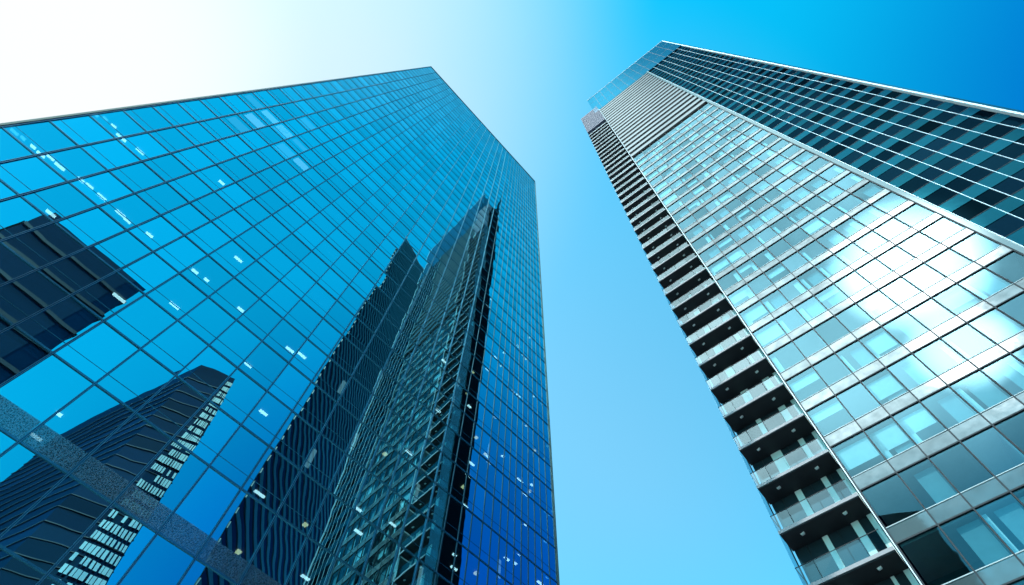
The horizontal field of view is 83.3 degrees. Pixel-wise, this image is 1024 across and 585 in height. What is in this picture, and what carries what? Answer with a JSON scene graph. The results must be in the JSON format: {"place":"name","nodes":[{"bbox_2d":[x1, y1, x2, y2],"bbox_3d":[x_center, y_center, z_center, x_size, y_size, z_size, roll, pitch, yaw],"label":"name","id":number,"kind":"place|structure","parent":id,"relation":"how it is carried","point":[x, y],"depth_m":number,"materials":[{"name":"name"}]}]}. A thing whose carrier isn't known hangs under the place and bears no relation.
{"place":"outdoors","nodes":[
{"label":"outdoors","id":0,"kind":"place"},
{"bbox_2d":[0,66,559,584],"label":"glass tower","id":1,"kind":"structure","parent":0,"point":[294,334],"depth_m":46.41,"materials":[{"name":"glass"}]},
{"bbox_2d":[0,128,32,160],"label":"window pane","id":2,"kind":"structure","parent":1,"relation":"in","point":[10,148],"depth_m":38.64,"materials":[{"name":"blue glass"}]},
{"bbox_2d":[0,244,33,283],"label":"window pane","id":3,"kind":"structure","parent":1,"relation":"in","point":[11,266],"depth_m":33.29,"materials":[{"name":"blue glass"}]},
{"bbox_2d":[0,327,49,383],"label":"window pane","id":4,"kind":"structure","parent":1,"relation":"in","point":[18,351],"depth_m":30.42,"materials":[{"name":"blue glass"}]},
{"bbox_2d":[0,196,50,238],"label":"window pane","id":5,"kind":"structure","parent":1,"relation":"in","point":[17,215],"depth_m":35.68,"materials":[{"name":"blue glass"}]},
{"bbox_2d":[0,156,64,193],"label":"window pane","id":6,"kind":"structure","parent":1,"relation":"in","point":[32,172],"depth_m":38.25,"materials":[{"name":"blue glass"}]},
{"bbox_2d":[0,443,65,533],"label":"window pane","id":7,"kind":"structure","parent":1,"relation":"in","point":[25,476],"depth_m":26.90,"materials":[{"name":"blue glass"}]},
{"bbox_2d":[0,271,67,322],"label":"window pane","id":8,"kind":"structure","parent":1,"relation":"in","point":[33,292],"depth_m":32.83,"materials":[{"name":"blue glass"}]},
{"bbox_2d":[4,121,76,153],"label":"window pane","id":9,"kind":"structure","parent":1,"relation":"in","point":[45,134],"depth_m":41.19,"materials":[{"name":"blue glass"}]},
{"bbox_2d":[2,223,83,267],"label":"window pane","id":10,"kind":"structure","parent":1,"relation":"in","point":[50,241],"depth_m":35.73,"materials":[{"name":"blue glass"}]},
{"bbox_2d":[0,354,92,438],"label":"window pane","id":11,"kind":"structure","parent":1,"relation":"in","point":[34,395],"depth_m":29.82,"materials":[{"name":"blue glass"}]},
{"bbox_2d":[0,476,110,571],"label":"window pane","id":12,"kind":"structure","parent":1,"relation":"in","point":[47,531],"depth_m":26.74,"materials":[{"name":"blue glass"}]},
{"bbox_2d":[22,183,95,219],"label":"window pane","id":13,"kind":"structure","parent":1,"relation":"in","point":[67,200],"depth_m":38.85,"materials":[{"name":"blue glass"}]},
{"bbox_2d":[17,297,101,350],"bbox_3d":[-26.106,1.774,33.361,0.005,4.100,2.397,-40,-73,17],"label":"window pane","id":14,"kind":"structure","parent":1,"relation":"in","point":[67,319],"depth_m":33.25,"materials":[{"name":"blue glass"}]},
{"bbox_2d":[39,147,105,179],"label":"window pane","id":15,"kind":"structure","parent":1,"relation":"in","point":[76,160],"depth_m":41.94,"materials":[{"name":"blue glass"}]},
{"bbox_2d":[40,249,113,293],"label":"window pane","id":16,"kind":"structure","parent":1,"relation":"in","point":[83,267],"depth_m":36.40,"materials":[{"name":"blue glass"}]},
{"bbox_2d":[22,385,132,471],"bbox_3d":[-22.812,7.082,30.549,0.005,5.200,2.766,-40,-73,17],"label":"window pane","id":17,"kind":"structure","parent":1,"relation":"in","point":[69,436],"depth_m":30.31,"materials":[{"name":"blue glass"}]},
{"bbox_2d":[52,115,113,144],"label":"window pane","id":18,"kind":"structure","parent":1,"relation":"in","point":[85,127],"depth_m":45.01,"materials":[{"name":"blue glass"}]},
{"bbox_2d":[56,207,124,246],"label":"window pane","id":19,"kind":"structure","parent":1,"relation":"in","point":[97,225],"depth_m":39.52,"materials":[{"name":"blue glass"}]},
{"bbox_2d":[55,322,138,381],"bbox_3d":[-24.432,3.456,34.068,0.024,4.100,2.742,-40,-73,17],"label":"window pane","id":20,"kind":"structure","parent":1,"relation":"in","point":[101,345],"depth_m":33.96,"materials":[{"name":"blue glass"}]},
{"bbox_2d":[71,172,132,204],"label":"window pane","id":21,"kind":"structure","parent":1,"relation":"in","point":[105,185],"depth_m":42.63,"materials":[{"name":"blue glass"}]},
{"bbox_2d":[50,505,155,584],"label":"window pane","id":22,"kind":"structure","parent":1,"relation":"in","point":[112,545],"depth_m":27.65,"materials":[{"name":"blue glass"}]},
{"bbox_2d":[73,273,142,318],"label":"window pane","id":23,"kind":"structure","parent":1,"relation":"in","point":[113,291],"depth_m":37.05,"materials":[{"name":"blue glass"}]},
{"bbox_2d":[82,139,139,168],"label":"window pane","id":24,"kind":"structure","parent":1,"relation":"in","point":[118,155],"depth_m":45.72,"materials":[{"name":"blue glass"}]},
{"bbox_2d":[91,111,145,136],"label":"window pane","id":25,"kind":"structure","parent":1,"relation":"in","point":[121,122],"depth_m":48.81,"materials":[{"name":"blue glass"}]},
{"bbox_2d":[89,231,150,269],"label":"window pane","id":26,"kind":"structure","parent":1,"relation":"in","point":[124,246],"depth_m":40.19,"materials":[{"name":"blue glass"}]},
{"bbox_2d":[71,414,169,500],"bbox_3d":[-21.067,8.837,31.287,0.012,5.200,2.608,-40,-73,17],"label":"window pane","id":27,"kind":"structure","parent":1,"relation":"in","point":[121,458],"depth_m":31.05,"materials":[{"name":"blue glass"}]},
{"bbox_2d":[100,194,158,228],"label":"window pane","id":28,"kind":"structure","parent":1,"relation":"in","point":[132,207],"depth_m":43.32,"materials":[{"name":"blue glass"}]},
{"bbox_2d":[98,350,173,410],"label":"window pane","id":29,"kind":"structure","parent":1,"relation":"in","point":[141,374],"depth_m":34.73,"materials":[{"name":"blue glass"}]},
{"bbox_2d":[111,162,164,191],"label":"window pane","id":30,"kind":"structure","parent":1,"relation":"in","point":[143,176],"depth_m":46.41,"materials":[{"name":"blue glass"}]},
{"bbox_2d":[106,296,175,346],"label":"window pane","id":31,"kind":"structure","parent":1,"relation":"in","point":[144,315],"depth_m":37.76,"materials":[{"name":"blue glass"}]},
{"bbox_2d":[118,133,168,159],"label":"window pane","id":32,"kind":"structure","parent":1,"relation":"in","point":[145,143],"depth_m":49.53,"materials":[{"name":"blue glass"}]},
{"bbox_2d":[118,253,177,292],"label":"window pane","id":33,"kind":"structure","parent":1,"relation":"in","point":[151,268],"depth_m":40.84,"materials":[{"name":"blue glass"}]},
{"bbox_2d":[124,107,172,130],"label":"window pane","id":34,"kind":"structure","parent":1,"relation":"in","point":[154,120],"depth_m":52.59,"materials":[{"name":"blue glass"}]},
{"bbox_2d":[129,216,182,249],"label":"window pane","id":35,"kind":"structure","parent":1,"relation":"in","point":[160,230],"depth_m":43.97,"materials":[{"name":"blue glass"}]},
{"bbox_2d":[120,535,193,584],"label":"window pane","id":36,"kind":"structure","parent":1,"relation":"in","point":[162,563],"depth_m":29.16,"materials":[{"name":"blue glass"}]},
{"bbox_2d":[115,440,207,529],"bbox_3d":[-19.311,10.601,32.028,0.018,5.200,2.782,-40,-73,17],"label":"window pane","id":37,"kind":"structure","parent":1,"relation":"in","point":[155,494],"depth_m":31.80,"materials":[{"name":"blue glass"}]},
{"bbox_2d":[137,183,187,213],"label":"window pane","id":38,"kind":"structure","parent":1,"relation":"in","point":[165,195],"depth_m":47.10,"materials":[{"name":"blue glass"}]},
{"bbox_2d":[144,154,190,180],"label":"window pane","id":39,"kind":"structure","parent":1,"relation":"in","point":[173,167],"depth_m":50.21,"materials":[{"name":"blue glass"}]},
{"bbox_2d":[149,127,193,151],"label":"window pane","id":40,"kind":"structure","parent":1,"relation":"in","point":[173,137],"depth_m":53.31,"materials":[{"name":"blue glass"}]},
{"bbox_2d":[138,377,205,436],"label":"window pane","id":41,"kind":"structure","parent":1,"relation":"in","point":[177,401],"depth_m":35.47,"materials":[{"name":"blue glass"}]},
{"bbox_2d":[143,322,206,373],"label":"window pane","id":42,"kind":"structure","parent":1,"relation":"in","point":[179,342],"depth_m":38.52,"materials":[{"name":"blue glass"}]},
{"bbox_2d":[147,274,206,318],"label":"window pane","id":43,"kind":"structure","parent":1,"relation":"in","point":[178,290],"depth_m":41.54,"materials":[{"name":"blue glass"}]},
{"bbox_2d":[155,236,206,271],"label":"window pane","id":44,"kind":"structure","parent":1,"relation":"in","point":[184,251],"depth_m":44.61,"materials":[{"name":"blue glass"}]},
{"bbox_2d":[163,203,209,233],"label":"window pane","id":45,"kind":"structure","parent":1,"relation":"in","point":[191,218],"depth_m":47.76,"materials":[{"name":"blue glass"}]},
{"bbox_2d":[168,173,212,200],"label":"window pane","id":46,"kind":"structure","parent":1,"relation":"in","point":[191,183],"depth_m":50.89,"materials":[{"name":"blue glass"}]},
{"bbox_2d":[161,468,239,554],"bbox_3d":[-17.599,12.322,32.750,0.005,5.200,2.464,-40,-73,17],"label":"window pane","id":47,"kind":"structure","parent":1,"relation":"in","point":[195,519],"depth_m":32.53,"materials":[{"name":"blue glass"}]},
{"bbox_2d":[174,401,238,463],"bbox_3d":[-19.147,8.769,36.299,0.003,4.100,2.755,-40,-73,17],"label":"window pane","id":48,"kind":"structure","parent":1,"relation":"in","point":[211,426],"depth_m":36.21,"materials":[{"name":"blue glass"}]},
{"bbox_2d":[178,346,235,397],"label":"window pane","id":49,"kind":"structure","parent":1,"relation":"in","point":[210,367],"depth_m":39.25,"materials":[{"name":"blue glass"}]},
{"bbox_2d":[180,298,234,343],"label":"window pane","id":50,"kind":"structure","parent":1,"relation":"in","point":[208,314],"depth_m":42.30,"materials":[{"name":"blue glass"}]},
{"bbox_2d":[182,256,232,295],"label":"window pane","id":51,"kind":"structure","parent":1,"relation":"in","point":[213,275],"depth_m":45.33,"materials":[{"name":"blue glass"}]},
{"bbox_2d":[187,222,230,253],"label":"window pane","id":52,"kind":"structure","parent":1,"relation":"in","point":[211,235],"depth_m":48.40,"materials":[{"name":"blue glass"}]},
{"bbox_2d":[191,192,232,219],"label":"window pane","id":53,"kind":"structure","parent":1,"relation":"in","point":[215,204],"depth_m":51.55,"materials":[{"name":"blue glass"}]},
{"bbox_2d":[210,240,254,275],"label":"window pane","id":54,"kind":"structure","parent":1,"relation":"in","point":[231,252],"depth_m":49.11,"materials":[{"name":"blue glass"}]},
{"bbox_2d":[210,278,258,317],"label":"window pane","id":55,"kind":"structure","parent":1,"relation":"in","point":[237,295],"depth_m":46.10,"materials":[{"name":"blue glass"}]},
{"bbox_2d":[211,321,260,365],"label":"window pane","id":56,"kind":"structure","parent":1,"relation":"in","point":[240,340],"depth_m":43.04,"materials":[{"name":"blue glass"}]},
{"bbox_2d":[198,491,275,582],"bbox_3d":[-15.864,14.066,33.483,0.009,5.200,2.838,-39,-73,17],"label":"window pane","id":57,"kind":"structure","parent":1,"relation":"in","point":[230,549],"depth_m":33.27,"materials":[{"name":"blue glass"}]},
{"bbox_2d":[210,369,265,422],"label":"window pane","id":58,"kind":"structure","parent":1,"relation":"in","point":[239,389],"depth_m":39.99,"materials":[{"name":"blue glass"}]},
{"bbox_2d":[212,426,267,486],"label":"window pane","id":59,"kind":"structure","parent":1,"relation":"in","point":[244,450],"depth_m":36.94,"materials":[{"name":"blue glass"}]},
{"bbox_2d":[234,227,274,258],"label":"window pane","id":60,"kind":"structure","parent":1,"relation":"in","point":[253,238],"depth_m":52.90,"materials":[{"name":"blue glass"}]},
{"bbox_2d":[236,261,278,296],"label":"window pane","id":61,"kind":"structure","parent":1,"relation":"in","point":[256,273],"depth_m":49.87,"materials":[{"name":"blue glass"}]},
{"bbox_2d":[238,300,281,339],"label":"window pane","id":62,"kind":"structure","parent":1,"relation":"in","point":[260,314],"depth_m":46.82,"materials":[{"name":"blue glass"}]},
{"bbox_2d":[239,342,287,388],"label":"window pane","id":63,"kind":"structure","parent":1,"relation":"in","point":[265,361],"depth_m":43.78,"materials":[{"name":"blue glass"}]},
{"bbox_2d":[243,392,290,443],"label":"window pane","id":64,"kind":"structure","parent":1,"relation":"in","point":[270,413],"depth_m":40.73,"materials":[{"name":"blue glass"}]},
{"bbox_2d":[243,448,299,511],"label":"window pane","id":65,"kind":"structure","parent":1,"relation":"in","point":[273,472],"depth_m":37.67,"materials":[{"name":"blue glass"}]},
{"bbox_2d":[240,516,305,584],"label":"window pane","id":66,"kind":"structure","parent":1,"relation":"in","point":[274,561],"depth_m":34.41,"materials":[{"name":"blue glass"}]},
{"bbox_2d":[258,247,295,278],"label":"window pane","id":67,"kind":"structure","parent":1,"relation":"in","point":[276,258],"depth_m":53.64,"materials":[{"name":"blue glass"}]},
{"bbox_2d":[261,282,299,316],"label":"window pane","id":68,"kind":"structure","parent":1,"relation":"in","point":[283,296],"depth_m":50.61,"materials":[{"name":"blue glass"}]},
{"bbox_2d":[264,319,305,360],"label":"window pane","id":69,"kind":"structure","parent":1,"relation":"in","point":[287,336],"depth_m":47.57,"materials":[{"name":"blue glass"}]},
{"bbox_2d":[269,364,310,408],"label":"window pane","id":70,"kind":"structure","parent":1,"relation":"in","point":[291,381],"depth_m":44.49,"materials":[{"name":"blue glass"}]},
{"bbox_2d":[271,413,319,467],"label":"window pane","id":71,"kind":"structure","parent":1,"relation":"in","point":[296,433],"depth_m":41.44,"materials":[{"name":"blue glass"}]},
{"bbox_2d":[278,472,326,534],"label":"window pane","id":72,"kind":"structure","parent":1,"relation":"in","point":[306,496],"depth_m":38.42,"materials":[{"name":"blue glass"}]},
{"bbox_2d":[285,300,321,337],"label":"window pane","id":73,"kind":"structure","parent":1,"relation":"in","point":[304,315],"depth_m":51.33,"materials":[{"name":"blue glass"}]},
{"bbox_2d":[290,340,326,379],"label":"window pane","id":74,"kind":"structure","parent":1,"relation":"in","point":[311,357],"depth_m":48.27,"materials":[{"name":"blue glass"}]},
{"bbox_2d":[287,538,334,584],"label":"window pane","id":75,"kind":"structure","parent":1,"relation":"in","point":[313,566],"depth_m":35.91,"materials":[{"name":"blue glass"}]},
{"bbox_2d":[294,383,336,431],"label":"window pane","id":76,"kind":"structure","parent":1,"relation":"in","point":[315,401],"depth_m":45.23,"materials":[{"name":"blue glass"}]},
{"bbox_2d":[302,435,344,488],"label":"window pane","id":77,"kind":"structure","parent":1,"relation":"in","point":[325,456],"depth_m":42.21,"materials":[{"name":"blue glass"}]},
{"bbox_2d":[309,319,340,354],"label":"window pane","id":78,"kind":"structure","parent":1,"relation":"in","point":[324,332],"depth_m":52.06,"materials":[{"name":"blue glass"}]},
{"bbox_2d":[309,493,352,554],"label":"window pane","id":79,"kind":"structure","parent":1,"relation":"in","point":[334,516],"depth_m":39.12,"materials":[{"name":"blue glass"}]},
{"bbox_2d":[313,358,350,400],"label":"window pane","id":80,"kind":"structure","parent":1,"relation":"in","point":[334,376],"depth_m":48.99,"materials":[{"name":"blue glass"}]},
{"bbox_2d":[322,404,358,451],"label":"window pane","id":81,"kind":"structure","parent":1,"relation":"in","point":[341,421],"depth_m":45.97,"materials":[{"name":"blue glass"}]},
{"bbox_2d":[330,336,362,374],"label":"window pane","id":82,"kind":"structure","parent":1,"relation":"in","point":[351,355],"depth_m":52.77,"materials":[{"name":"blue glass"}]},
{"bbox_2d":[330,455,367,507],"label":"window pane","id":83,"kind":"structure","parent":1,"relation":"in","point":[351,476],"depth_m":42.91,"materials":[{"name":"blue glass"}]},
{"bbox_2d":[339,378,371,418],"label":"window pane","id":84,"kind":"structure","parent":1,"relation":"in","point":[355,393],"depth_m":49.76,"materials":[{"name":"blue glass"}]},
{"bbox_2d":[338,512,375,572],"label":"window pane","id":85,"kind":"structure","parent":1,"relation":"in","point":[359,536],"depth_m":39.80,"materials":[{"name":"blue glass"}]},
{"bbox_2d":[347,422,379,469],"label":"window pane","id":86,"kind":"structure","parent":1,"relation":"in","point":[365,441],"depth_m":46.69,"materials":[{"name":"blue glass"}]},
{"bbox_2d":[353,355,381,391],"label":"window pane","id":87,"kind":"structure","parent":1,"relation":"in","point":[367,368],"depth_m":53.51,"materials":[{"name":"blue glass"}]},
{"bbox_2d":[355,473,388,525],"label":"window pane","id":88,"kind":"structure","parent":1,"relation":"in","point":[374,493],"depth_m":43.58,"materials":[{"name":"blue glass"}]},
{"bbox_2d":[361,395,390,436],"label":"window pane","id":89,"kind":"structure","parent":1,"relation":"in","point":[378,412],"depth_m":50.45,"materials":[{"name":"blue glass"}]},
{"bbox_2d":[364,530,397,584],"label":"window pane","id":90,"kind":"structure","parent":1,"relation":"in","point":[383,551],"depth_m":40.48,"materials":[{"name":"blue glass"}]},
{"bbox_2d":[370,440,399,485],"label":"window pane","id":91,"kind":"structure","parent":1,"relation":"in","point":[386,458],"depth_m":47.35,"materials":[{"name":"blue glass"}]},
{"bbox_2d":[379,489,408,542],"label":"window pane","id":92,"kind":"structure","parent":1,"relation":"in","point":[395,510],"depth_m":44.21,"materials":[{"name":"blue glass"}]},
{"bbox_2d":[383,411,408,451],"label":"window pane","id":93,"kind":"structure","parent":1,"relation":"in","point":[396,428],"depth_m":51.11,"materials":[{"name":"blue glass"}]},
{"bbox_2d":[390,547,417,584],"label":"window pane","id":94,"kind":"structure","parent":1,"relation":"in","point":[405,565],"depth_m":41.61,"materials":[{"name":"blue glass"}]},
{"bbox_2d":[391,456,417,501],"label":"window pane","id":95,"kind":"structure","parent":1,"relation":"in","point":[405,475],"depth_m":47.96,"materials":[{"name":"blue glass"}]},
{"bbox_2d":[401,505,426,556],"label":"window pane","id":96,"kind":"structure","parent":1,"relation":"in","point":[415,523],"depth_m":44.80,"materials":[{"name":"blue glass"}]},
{"bbox_2d":[411,470,433,515],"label":"window pane","id":97,"kind":"structure","parent":1,"relation":"in","point":[424,486],"depth_m":48.57,"materials":[{"name":"blue glass"}]},
{"bbox_2d":[414,561,435,584],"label":"window pane","id":98,"kind":"structure","parent":1,"relation":"in","point":[425,576],"depth_m":42.75,"materials":[{"name":"blue glass"}]},
{"bbox_2d":[420,519,442,570],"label":"window pane","id":99,"kind":"structure","parent":1,"relation":"in","point":[433,534],"depth_m":45.36,"materials":[{"name":"blue glass"}]},
{"bbox_2d":[429,484,449,528],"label":"window pane","id":100,"kind":"structure","parent":1,"relation":"in","point":[439,505],"depth_m":49.14,"materials":[{"name":"blue glass"}]},
{"bbox_2d":[437,532,456,581],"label":"window pane","id":101,"kind":"structure","parent":1,"relation":"in","point":[448,549],"depth_m":45.86,"materials":[{"name":"black glass"}]},
{"bbox_2d":[0,0,1023,584],"label":"sky","id":102,"kind":"structure","parent":0,"point":[653,485],"materials":[{"name":"blue"}]},
{"bbox_2d":[581,40,1023,584],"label":"balcony tower","id":103,"kind":"structure","parent":0,"point":[836,261],"depth_m":57.49,"materials":[{"name":"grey glass"}]},
{"bbox_2d":[898,176,929,193],"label":"navy window","id":104,"kind":"structure","parent":103,"relation":"in","point":[915,183],"depth_m":62.85,"materials":[{"name":"blue glass"}]},
{"bbox_2d":[923,187,957,205],"bbox_3d":[43.654,-9.756,58.652,2.322,2.620,0.003,-36,-72,16],"label":"navy window","id":105,"kind":"structure","parent":103,"relation":"in","point":[943,194],"depth_m":58.67,"materials":[{"name":"blue glass"}]},
{"bbox_2d":[944,177,973,192],"bbox_3d":[45.180,-10.853,58.125,1.760,2.620,0.003,-36,-72,16],"label":"navy window","id":106,"kind":"structure","parent":103,"relation":"in","point":[959,184],"depth_m":58.17,"materials":[{"name":"blue glass"}]},
{"bbox_2d":[951,200,989,219],"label":"navy window","id":107,"kind":"structure","parent":103,"relation":"in","point":[969,210],"depth_m":54.49,"materials":[{"name":"black glass"}]},
{"bbox_2d":[960,166,992,181],"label":"navy window","id":108,"kind":"structure","parent":103,"relation":"in","point":[976,173],"depth_m":57.68,"materials":[{"name":"blue glass"}]},
{"bbox_2d":[974,189,1007,205],"bbox_3d":[44.949,-8.885,53.949,1.753,2.620,0.002,-36,-72,16],"label":"navy window","id":109,"kind":"structure","parent":103,"relation":"in","point":[991,197],"depth_m":53.97,"materials":[{"name":"blue glass"}]},
{"bbox_2d":[978,155,1011,170],"bbox_3d":[47.987,-12.870,57.157,1.970,2.620,0.001,-36,-72,16],"label":"navy window","id":110,"kind":"structure","parent":103,"relation":"in","point":[993,163],"depth_m":57.19,"materials":[{"name":"blue glass"}]},
{"bbox_2d":[985,214,1023,236],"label":"navy window","id":111,"kind":"structure","parent":103,"relation":"in","point":[1004,226],"depth_m":50.33,"materials":[{"name":"blue glass"}]},
{"bbox_2d":[992,177,1023,194],"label":"navy window","id":112,"kind":"structure","parent":103,"relation":"in","point":[1009,186],"depth_m":53.55,"materials":[{"name":"blue glass"}]},
{"bbox_2d":[996,143,1023,158],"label":"navy window","id":113,"kind":"structure","parent":103,"relation":"in","point":[1014,150],"depth_m":56.80,"materials":[{"name":"blue glass"}]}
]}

